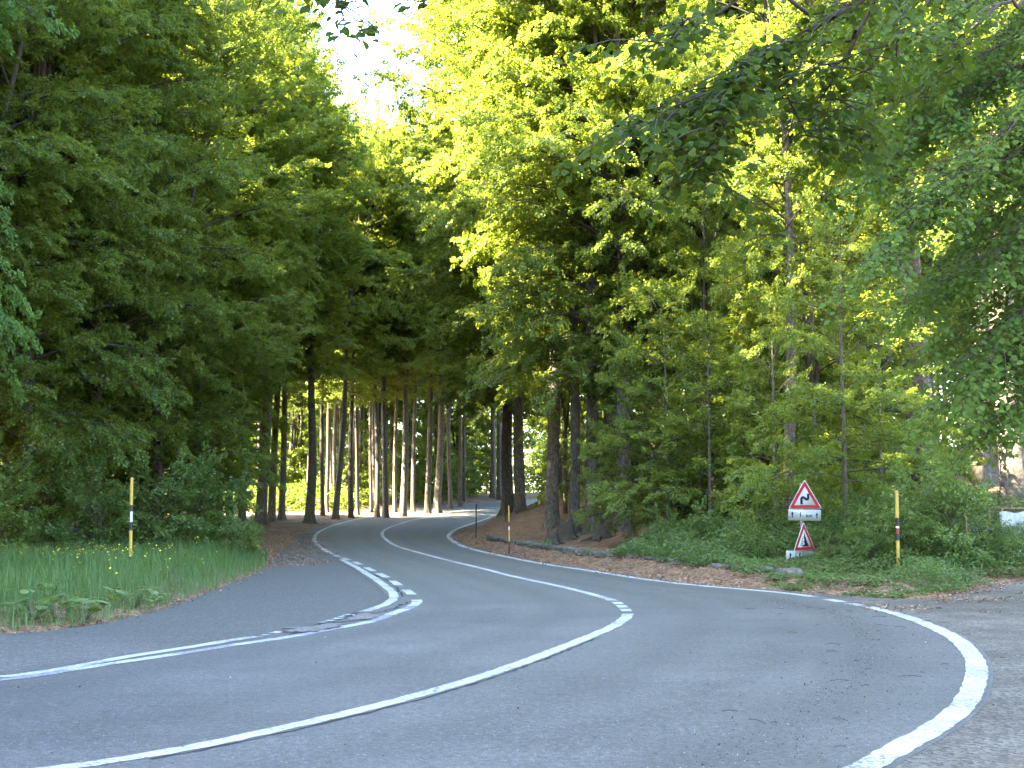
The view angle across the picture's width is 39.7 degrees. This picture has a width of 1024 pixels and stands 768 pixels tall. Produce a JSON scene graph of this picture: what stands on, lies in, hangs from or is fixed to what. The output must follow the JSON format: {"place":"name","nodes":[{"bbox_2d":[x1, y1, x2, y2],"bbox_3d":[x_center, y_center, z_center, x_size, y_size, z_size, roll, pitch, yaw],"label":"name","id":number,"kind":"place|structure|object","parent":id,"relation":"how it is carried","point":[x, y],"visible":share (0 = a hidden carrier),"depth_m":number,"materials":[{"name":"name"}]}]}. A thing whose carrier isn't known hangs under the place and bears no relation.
{"place":"outdoors","nodes":[
{"label":"outdoors","id":0,"kind":"place"},
{"bbox_2d":[0,540,460,672],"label":"pavement","id":1,"kind":"structure","parent":0,"point":[276,598],"depth_m":18.89,"materials":[{"name":"asphalt"}]},
{"bbox_2d":[0,559,398,676],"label":"old edge line","id":2,"kind":"object","parent":1,"relation":"on","point":[393,595],"visible":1,"depth_m":15.27,"materials":[{"name":"paint"}]},
{"bbox_2d":[1,514,1023,746],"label":"fallen leaves","id":3,"kind":"object","parent":1,"relation":"on","point":[469,542],"depth_m":33.59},
{"bbox_2d":[0,500,992,767],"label":"road","id":4,"kind":"structure","parent":0,"point":[636,690],"depth_m":11.90,"materials":[{"name":"asphalt"}]},
{"bbox_2d":[0,606,415,680],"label":"faded line","id":5,"kind":"object","parent":4,"relation":"on","point":[383,616],"visible":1,"depth_m":14.64,"materials":[{"name":"paint"}]},
{"bbox_2d":[67,555,421,669],"bbox_3d":[-3.141,3.812,27.320,3.065,0.001,29.008,0,-5,-2],"label":"dashed line","id":6,"kind":"object","parent":4,"relation":"on","point":[419,602],"visible":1,"depth_m":15.95,"materials":[{"name":"paint"}]},
{"bbox_2d":[39,504,632,767],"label":"line","id":7,"kind":"object","parent":4,"relation":"on","point":[622,619],"visible":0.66,"depth_m":10.95,"materials":[{"name":"paint"}]},
{"bbox_2d":[149,568,592,758],"bbox_3d":[-1.507,3.480,23.386,3.694,0.001,29.986,0,-5,-5],"label":"road seam","id":8,"kind":"object","parent":4,"relation":"on","point":[401,594],"visible":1,"depth_m":10.63,"materials":[{"name":"white"}]},
{"bbox_2d":[18,595,1022,767],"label":"grit","id":9,"kind":"object","parent":4,"relation":"on","point":[804,684],"visible":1,"depth_m":11.63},
{"bbox_2d":[447,515,988,767],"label":"edge line","id":10,"kind":"object","parent":4,"relation":"on","point":[967,698],"visible":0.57,"depth_m":11.01,"materials":[{"name":"paint"}]},
{"bbox_2d":[0,444,1023,633],"bbox_3d":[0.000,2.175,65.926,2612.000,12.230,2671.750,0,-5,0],"label":"ground","id":11,"kind":"structure","parent":0,"point":[526,525],"depth_m":34.47,"materials":[{"name":"soil"}]},
{"bbox_2d":[0,421,61,553],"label":"shrub","id":12,"kind":"object","parent":11,"relation":"on","point":[17,518],"visible":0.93,"depth_m":35.95,"materials":[{"name":"green plant"}]},
{"bbox_2d":[0,0,79,400],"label":"beech tree","id":13,"kind":"object","parent":11,"relation":"on","point":[7,12],"visible":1,"depth_m":27.93,"materials":[{"name":"green plant"}]},
{"bbox_2d":[0,588,87,620],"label":"broad leaf plant","id":14,"kind":"object","parent":11,"relation":"on","point":[47,599],"visible":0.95,"depth_m":17.61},
{"bbox_2d":[1,423,108,548],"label":"shrub","id":15,"kind":"object","parent":11,"relation":"on","point":[68,514],"visible":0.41,"depth_m":37.43,"materials":[{"name":"green plant"}]},
{"bbox_2d":[0,12,110,409],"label":"beech tree","id":16,"kind":"object","parent":11,"relation":"on","point":[7,66],"visible":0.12,"depth_m":38.99,"materials":[{"name":"green plant"}]},
{"bbox_2d":[3,327,140,543],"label":"young beech","id":17,"kind":"object","parent":11,"relation":"on","point":[92,392],"visible":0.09,"depth_m":44.00,"materials":[{"name":"green plant"}]},
{"bbox_2d":[0,0,167,422],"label":"beech tree","id":18,"kind":"object","parent":11,"relation":"on","point":[63,99],"visible":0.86,"depth_m":35.79,"materials":[{"name":"green plant"}]},
{"bbox_2d":[45,446,141,553],"bbox_3d":[-10.815,2.984,36.803,2.384,2.900,2.738,1,-5,-12],"label":"shrub","id":19,"kind":"object","parent":11,"relation":"on","point":[80,501],"visible":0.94,"depth_m":36.60,"materials":[{"name":"green plant"}]},
{"bbox_2d":[0,0,204,541],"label":"beech tree","id":20,"kind":"object","parent":11,"relation":"on","point":[118,221],"visible":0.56,"depth_m":39.17,"materials":[{"name":"green plant"}]},
{"bbox_2d":[0,0,206,538],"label":"beech tree","id":21,"kind":"object","parent":11,"relation":"on","point":[150,61],"visible":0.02,"depth_m":43.08,"materials":[{"name":"green plant"}]},
{"bbox_2d":[19,2,215,535],"bbox_3d":[-16.277,-15.836,50.017,11.213,43.492,11.655,-1,-5,0],"label":"beech tree","id":22,"kind":"object","parent":11,"relation":"on","point":[174,227],"visible":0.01,"depth_m":49.10,"materials":[{"name":"green plant"}]},
{"bbox_2d":[0,534,270,631],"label":"grass","id":23,"kind":"structure","parent":11,"relation":"on","point":[13,557],"depth_m":25.55,"materials":[{"name":"plant"}]},
{"bbox_2d":[1,0,283,540],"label":"beech tree","id":24,"kind":"object","parent":11,"relation":"on","point":[185,171],"visible":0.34,"depth_m":44.25,"materials":[{"name":"green plant"}]},
{"bbox_2d":[111,436,213,549],"bbox_3d":[-9.618,2.993,38.675,2.734,3.164,2.981,0,-5,0],"label":"shrub","id":25,"kind":"object","parent":11,"relation":"on","point":[197,524],"visible":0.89,"depth_m":38.61,"materials":[{"name":"green plant"}]},
{"bbox_2d":[37,0,357,541],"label":"beech tree","id":26,"kind":"object","parent":11,"relation":"on","point":[216,358],"visible":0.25,"depth_m":49.74,"materials":[{"name":"green plant"}]},
{"bbox_2d":[155,439,256,547],"bbox_3d":[-9.175,3.210,40.918,2.987,3.164,2.601,-4,-6,40],"label":"shrub","id":27,"kind":"object","parent":11,"relation":"on","point":[216,516],"visible":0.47,"depth_m":40.55,"materials":[{"name":"green plant"}]},
{"bbox_2d":[162,0,292,534],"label":"beech tree","id":28,"kind":"object","parent":11,"relation":"on","point":[275,92],"visible":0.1,"depth_m":63.63,"materials":[{"name":"green plant"}]},
{"bbox_2d":[190,461,265,547],"bbox_3d":[-8.430,3.551,41.768,2.258,2.636,2.526,0,-5,0],"label":"shrub","id":29,"kind":"object","parent":11,"relation":"on","point":[240,504],"visible":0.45,"depth_m":41.81,"materials":[{"name":"green plant"}]},
{"bbox_2d":[127,11,340,517],"bbox_3d":[-13.367,-5.214,62.711,11.551,24.348,11.833,0,-5,0],"label":"beech tree","id":30,"kind":"object","parent":11,"relation":"on","point":[246,277],"visible":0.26,"depth_m":62.76,"materials":[{"name":"green plant"}]},
{"bbox_2d":[213,503,263,557],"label":"shrub","id":31,"kind":"object","parent":11,"relation":"on","point":[251,546],"visible":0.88,"depth_m":36.77,"materials":[{"name":"green plant"}]},
{"bbox_2d":[169,1,310,532],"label":"beech tree","id":32,"kind":"object","parent":11,"relation":"on","point":[276,231],"visible":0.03,"depth_m":67.61,"materials":[{"name":"green plant"}]},
{"bbox_2d":[193,361,319,515],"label":"beech tree","id":33,"kind":"object","parent":11,"relation":"on","point":[279,422],"visible":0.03,"depth_m":84.47,"materials":[{"name":"green plant"}]},
{"bbox_2d":[193,0,336,460],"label":"beech tree","id":34,"kind":"object","parent":11,"relation":"on","point":[263,415],"visible":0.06,"depth_m":70.93,"materials":[{"name":"green plant"}]},
{"bbox_2d":[194,0,342,528],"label":"beech tree","id":35,"kind":"object","parent":11,"relation":"on","point":[297,114],"visible":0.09,"depth_m":70.81,"materials":[{"name":"green plant"}]},
{"bbox_2d":[237,0,341,520],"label":"beech tree","id":36,"kind":"object","parent":11,"relation":"on","point":[315,222],"visible":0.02,"depth_m":78.90,"materials":[{"name":"green plant"}]},
{"bbox_2d":[237,0,345,522],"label":"beech tree","id":37,"kind":"object","parent":11,"relation":"on","point":[313,230],"visible":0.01,"depth_m":79.28,"materials":[{"name":"green plant"}]},
{"bbox_2d":[270,393,326,486],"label":"young beech","id":38,"kind":"object","parent":11,"relation":"on","point":[299,451],"visible":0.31,"depth_m":121.91,"materials":[{"name":"green plant"}]},
{"bbox_2d":[252,0,365,524],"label":"beech tree","id":39,"kind":"object","parent":11,"relation":"on","point":[329,156],"visible":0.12,"depth_m":81.40,"materials":[{"name":"green plant"}]},
{"bbox_2d":[267,1,359,522],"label":"beech tree","id":40,"kind":"object","parent":11,"relation":"on","point":[271,512],"visible":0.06,"depth_m":85.99,"materials":[{"name":"green plant"}]},
{"bbox_2d":[272,6,369,520],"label":"beech tree","id":41,"kind":"object","parent":11,"relation":"on","point":[285,404],"visible":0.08,"depth_m":88.16,"materials":[{"name":"green plant"}]},
{"bbox_2d":[275,0,382,523],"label":"beech tree","id":42,"kind":"object","parent":11,"relation":"on","point":[337,374],"visible":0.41,"depth_m":84.72,"materials":[{"name":"green plant"}]},
{"bbox_2d":[303,83,372,512],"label":"beech tree","id":43,"kind":"object","parent":11,"relation":"on","point":[327,485],"visible":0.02,"depth_m":102.53,"materials":[{"name":"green plant"}]},
{"bbox_2d":[298,133,382,515],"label":"beech tree","id":44,"kind":"object","parent":11,"relation":"on","point":[322,495],"visible":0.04,"depth_m":95.60,"materials":[{"name":"green plant"}]},
{"bbox_2d":[307,0,416,518],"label":"beech tree","id":45,"kind":"object","parent":11,"relation":"on","point":[350,467],"visible":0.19,"depth_m":96.04,"materials":[{"name":"green plant"}]},
{"bbox_2d":[314,89,423,519],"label":"beech tree","id":46,"kind":"object","parent":11,"relation":"on","point":[370,319],"visible":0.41,"depth_m":93.08,"materials":[{"name":"green plant"}]},
{"bbox_2d":[315,84,422,514],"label":"beech tree","id":47,"kind":"object","parent":11,"relation":"on","point":[357,509],"visible":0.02,"depth_m":99.81,"materials":[{"name":"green plant"}]},
{"bbox_2d":[338,388,427,502],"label":"young beech","id":48,"kind":"object","parent":11,"relation":"on","point":[365,425],"visible":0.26,"depth_m":113.82,"materials":[{"name":"green plant"}]},
{"bbox_2d":[335,0,430,512],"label":"beech tree","id":49,"kind":"object","parent":11,"relation":"on","point":[370,409],"visible":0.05,"depth_m":103.69,"materials":[{"name":"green plant"}]},
{"bbox_2d":[334,87,444,516],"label":"beech tree","id":50,"kind":"object","parent":11,"relation":"on","point":[377,457],"visible":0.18,"depth_m":97.75,"materials":[{"name":"green plant"}]},
{"bbox_2d":[335,1,445,517],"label":"beech tree","id":51,"kind":"object","parent":11,"relation":"on","point":[377,267],"visible":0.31,"depth_m":96.32,"materials":[{"name":"green plant"}]},
{"bbox_2d":[362,377,437,503],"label":"young beech","id":52,"kind":"object","parent":11,"relation":"on","point":[421,429],"visible":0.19,"depth_m":117.90,"materials":[{"name":"green plant"}]},
{"bbox_2d":[360,81,448,511],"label":"beech tree","id":53,"kind":"object","parent":11,"relation":"on","point":[394,507],"visible":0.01,"depth_m":105.94,"materials":[{"name":"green plant"}]},
{"bbox_2d":[351,40,458,516],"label":"beech tree","id":54,"kind":"object","parent":11,"relation":"on","point":[403,496],"visible":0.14,"depth_m":98.83,"materials":[{"name":"green plant"}]},
{"bbox_2d":[390,0,461,513],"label":"beech tree","id":55,"kind":"object","parent":11,"relation":"on","point":[427,505],"visible":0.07,"depth_m":103.89,"materials":[{"name":"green plant"}]},
{"bbox_2d":[386,85,475,511],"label":"beech tree","id":56,"kind":"object","parent":11,"relation":"on","point":[417,388],"visible":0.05,"depth_m":107.03,"materials":[{"name":"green plant"}]},
{"bbox_2d":[391,91,488,512],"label":"beech tree","id":57,"kind":"object","parent":11,"relation":"on","point":[437,505],"visible":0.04,"depth_m":104.66,"materials":[{"name":"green plant"}]},
{"bbox_2d":[415,391,486,495],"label":"young beech","id":58,"kind":"object","parent":11,"relation":"on","point":[454,445],"visible":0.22,"depth_m":131.91,"materials":[{"name":"green plant"}]},
{"bbox_2d":[352,0,602,513],"bbox_3d":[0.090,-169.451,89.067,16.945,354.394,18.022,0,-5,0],"label":"beech tree","id":59,"kind":"object","parent":11,"relation":"on","point":[416,281],"visible":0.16,"depth_m":74.52,"materials":[{"name":"green plant"}]},
{"bbox_2d":[384,0,585,517],"bbox_3d":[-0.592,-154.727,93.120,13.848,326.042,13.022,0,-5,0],"label":"beech tree","id":60,"kind":"object","parent":11,"relation":"on","point":[507,492],"visible":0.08,"depth_m":79.81,"materials":[{"name":"green plant"}]},
{"bbox_2d":[469,398,536,494],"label":"young beech","id":61,"kind":"object","parent":11,"relation":"on","point":[485,427],"visible":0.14,"depth_m":132.03,"materials":[{"name":"green plant"}]},
{"bbox_2d":[489,387,522,497],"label":"beech tree","id":62,"kind":"object","parent":11,"relation":"on","point":[492,494],"depth_m":127.81,"materials":[{"name":"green plant"}]},
{"bbox_2d":[402,0,682,531],"bbox_3d":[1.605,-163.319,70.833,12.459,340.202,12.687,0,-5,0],"label":"beech tree","id":63,"kind":"object","parent":11,"relation":"on","point":[505,240],"visible":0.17,"depth_m":56.70,"materials":[{"name":"green plant"}]},
{"bbox_2d":[514,248,602,513],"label":"young beech","id":64,"kind":"object","parent":11,"relation":"on","point":[537,425],"visible":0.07,"depth_m":61.90,"materials":[{"name":"green plant"}]},
{"bbox_2d":[150,341,969,514],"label":"woodland","id":65,"kind":"object","parent":11,"relation":"on","point":[295,495],"visible":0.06,"depth_m":121.96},
{"bbox_2d":[464,0,680,533],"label":"beech tree","id":66,"kind":"object","parent":11,"relation":"on","point":[574,498],"visible":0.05,"depth_m":52.79,"materials":[{"name":"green plant"}]},
{"bbox_2d":[463,0,697,525],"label":"beech tree","id":67,"kind":"object","parent":11,"relation":"on","point":[560,55],"visible":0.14,"depth_m":51.38,"materials":[{"name":"green plant"}]},
{"bbox_2d":[415,0,746,535],"bbox_3d":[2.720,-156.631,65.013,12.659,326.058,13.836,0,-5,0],"label":"beech tree","id":68,"kind":"object","parent":11,"relation":"on","point":[466,210],"visible":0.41,"depth_m":49.87,"materials":[{"name":"green plant"}]},
{"bbox_2d":[550,225,670,515],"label":"young beech","id":69,"kind":"object","parent":11,"relation":"on","point":[582,496],"visible":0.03,"depth_m":56.20,"materials":[{"name":"green plant"}]},
{"bbox_2d":[570,316,678,540],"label":"young beech","id":70,"kind":"object","parent":11,"relation":"on","point":[615,468],"visible":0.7,"depth_m":43.94,"materials":[{"name":"green plant"}]},
{"bbox_2d":[452,0,807,531],"bbox_3d":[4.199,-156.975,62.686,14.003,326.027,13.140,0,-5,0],"label":"beech tree","id":71,"kind":"object","parent":11,"relation":"on","point":[524,135],"visible":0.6,"depth_m":48.12,"materials":[{"name":"green plant"}]},
{"bbox_2d":[486,535,803,574],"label":"stone wall","id":72,"kind":"structure","parent":11,"relation":"on","point":[579,551],"depth_m":36.16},
{"bbox_2d":[271,0,1023,271],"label":"overhanging tree","id":73,"kind":"object","parent":11,"relation":"on","point":[728,96],"visible":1,"depth_m":11.12,"materials":[{"name":"green plant"}]},
{"bbox_2d":[573,152,721,519],"bbox_3d":[4.792,-1.806,50.188,5.119,14.194,5.178,-3,-6,31],"label":"young beech","id":74,"kind":"object","parent":11,"relation":"on","point":[606,398],"visible":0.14,"depth_m":49.60,"materials":[{"name":"green plant"}]},
{"bbox_2d":[546,0,774,492],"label":"beech tree","id":75,"kind":"object","parent":11,"relation":"on","point":[745,135],"visible":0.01,"depth_m":55.73,"materials":[{"name":"green plant"}]},
{"bbox_2d":[576,264,759,524],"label":"young beech","id":76,"kind":"object","parent":11,"relation":"on","point":[626,356],"visible":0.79,"depth_m":42.75,"materials":[{"name":"green plant"}]},
{"bbox_2d":[618,152,775,512],"bbox_3d":[6.232,-2.147,47.387,4.778,14.194,4.833,5,-7,-43],"label":"young beech","id":77,"kind":"object","parent":11,"relation":"on","point":[701,304],"visible":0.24,"depth_m":46.89,"materials":[{"name":"green plant"}]},
{"bbox_2d":[615,295,781,527],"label":"young beech","id":78,"kind":"object","parent":11,"relation":"on","point":[682,498],"visible":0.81,"depth_m":40.96,"materials":[{"name":"green plant"}]},
{"bbox_2d":[681,492,730,540],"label":"shrub","id":79,"kind":"object","parent":11,"relation":"on","point":[694,521],"visible":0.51,"depth_m":36.70,"materials":[{"name":"green plant"}]},
{"bbox_2d":[655,244,839,503],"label":"young beech","id":80,"kind":"object","parent":11,"relation":"on","point":[743,340],"visible":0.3,"depth_m":43.93,"materials":[{"name":"green plant"}]},
{"bbox_2d":[697,122,828,495],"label":"young beech","id":81,"kind":"object","parent":11,"relation":"on","point":[726,225],"visible":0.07,"depth_m":50.11,"materials":[{"name":"green plant"}]},
{"bbox_2d":[635,0,905,525],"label":"beech tree","id":82,"kind":"object","parent":11,"relation":"on","point":[761,177],"visible":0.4,"depth_m":39.00,"materials":[{"name":"green plant"}]},
{"bbox_2d":[682,0,866,462],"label":"beech tree","id":83,"kind":"object","parent":11,"relation":"on","point":[767,276],"visible":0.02,"depth_m":56.76,"materials":[{"name":"green plant"}]},
{"bbox_2d":[539,482,1023,598],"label":"undergrowth","id":84,"kind":"object","parent":11,"relation":"on","point":[685,546],"visible":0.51,"depth_m":31.02,"materials":[{"name":"green plant"}]},
{"bbox_2d":[712,265,858,536],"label":"beech tree","id":85,"kind":"object","parent":11,"relation":"on","point":[741,462],"visible":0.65,"depth_m":36.91,"materials":[{"name":"green plant"}]},
{"bbox_2d":[786,480,820,560],"bbox_3d":[6.353,3.009,31.097,0.830,1.788,0.244,2,-5,-18],"label":"warning sign","id":86,"kind":"object","parent":11,"relation":"on","point":[804,498],"visible":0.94,"depth_m":31.13,"materials":[{"name":"metal"}]},
{"bbox_2d":[586,502,1023,589],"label":"rough grass","id":87,"kind":"structure","parent":11,"relation":"on","point":[777,554],"depth_m":28.85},
{"bbox_2d":[718,67,896,507],"bbox_3d":[9.096,-2.786,43.446,5.697,14.194,5.432,0,-5,0],"label":"young beech","id":88,"kind":"object","parent":11,"relation":"on","point":[751,315],"visible":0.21,"depth_m":43.05,"materials":[{"name":"green plant"}]},
{"bbox_2d":[720,185,967,537],"bbox_3d":[7.721,-0.432,34.003,5.972,9.153,4.648,0,-5,0],"label":"beech tree","id":89,"kind":"object","parent":11,"relation":"on","point":[891,438],"visible":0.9,"depth_m":33.43,"materials":[{"name":"green plant"}]},
{"bbox_2d":[753,183,944,486],"bbox_3d":[12.564,-1.671,53.666,7.170,11.915,6.963,-3,-6,34],"label":"young beech","id":90,"kind":"object","parent":11,"relation":"on","point":[820,375],"visible":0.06,"depth_m":52.83,"materials":[{"name":"green plant"}]},
{"bbox_2d":[834,480,888,541],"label":"shrub","id":91,"kind":"object","parent":11,"relation":"on","point":[879,509],"visible":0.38,"depth_m":32.86,"materials":[{"name":"green plant"}]},
{"bbox_2d":[769,244,962,495],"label":"young beech","id":92,"kind":"object","parent":11,"relation":"on","point":[829,377],"visible":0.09,"depth_m":48.80,"materials":[{"name":"green plant"}]},
{"bbox_2d":[754,207,988,504],"bbox_3d":[9.520,-0.494,38.059,5.928,8.973,5.170,0,-5,0],"label":"young beech","id":93,"kind":"object","parent":11,"relation":"on","point":[878,414],"visible":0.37,"depth_m":37.92,"materials":[{"name":"green plant"}]},
{"bbox_2d":[837,494,908,566],"bbox_3d":[7.498,3.036,29.339,1.494,1.519,1.302,0,-5,0],"label":"shrub","id":94,"kind":"object","parent":11,"relation":"on","point":[859,532],"visible":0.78,"depth_m":29.29,"materials":[{"name":"green plant"}]},
{"bbox_2d":[774,0,1016,466],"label":"beech tree","id":95,"kind":"object","parent":11,"relation":"on","point":[923,265],"visible":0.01,"depth_m":56.51,"materials":[{"name":"green plant"}]},
{"bbox_2d":[777,0,1022,501],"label":"beech tree","id":96,"kind":"object","parent":11,"relation":"on","point":[916,265],"visible":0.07,"depth_m":40.02,"materials":[{"name":"green plant"}]},
{"bbox_2d":[865,471,942,565],"bbox_3d":[8.157,2.813,29.475,1.792,2.017,1.592,0,-5,0],"label":"shrub","id":97,"kind":"object","parent":11,"relation":"on","point":[917,541],"visible":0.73,"depth_m":29.30,"materials":[{"name":"green plant"}]},
{"bbox_2d":[796,0,1023,493],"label":"overhanging tree","id":98,"kind":"object","parent":11,"relation":"on","point":[1000,346],"visible":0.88,"depth_m":21.58,"materials":[{"name":"green plant"}]},
{"bbox_2d":[804,0,1023,514],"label":"beech tree","id":99,"kind":"object","parent":11,"relation":"on","point":[1011,481],"visible":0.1,"depth_m":36.83,"materials":[{"name":"green plant"}]},
{"bbox_2d":[885,457,973,561],"bbox_3d":[9.089,2.768,30.904,2.074,2.373,1.806,1,-5,-13],"label":"shrub","id":100,"kind":"object","parent":11,"relation":"on","point":[903,475],"visible":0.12,"depth_m":30.69,"materials":[{"name":"green plant"}]},
{"bbox_2d":[874,431,1002,565],"bbox_3d":[9.252,2.376,29.855,2.258,2.966,2.593,4,-6,-37],"label":"shrub","id":101,"kind":"object","parent":11,"relation":"on","point":[977,498],"visible":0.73,"depth_m":29.58,"materials":[{"name":"green plant"}]},
{"bbox_2d":[862,4,1023,488],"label":"beech tree","id":102,"kind":"object","parent":11,"relation":"on","point":[983,472],"depth_m":46.70,"materials":[{"name":"green plant"}]},
{"bbox_2d":[905,242,1023,467],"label":"young beech","id":103,"kind":"object","parent":11,"relation":"on","point":[983,461],"visible":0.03,"depth_m":42.85,"materials":[{"name":"green plant"}]},
{"bbox_2d":[974,513,1011,567],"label":"shrub","id":104,"kind":"object","parent":11,"relation":"on","point":[988,537],"visible":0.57,"depth_m":29.90,"materials":[{"name":"green plant"}]},
{"bbox_2d":[293,0,960,492],"label":"sky","id":105,"kind":"structure","parent":0,"point":[347,46],"materials":[{"name":"white"}]},
{"bbox_2d":[457,541,1023,767],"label":"gravel shoulder","id":106,"kind":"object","parent":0,"point":[999,725],"visible":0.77,"depth_m":13.50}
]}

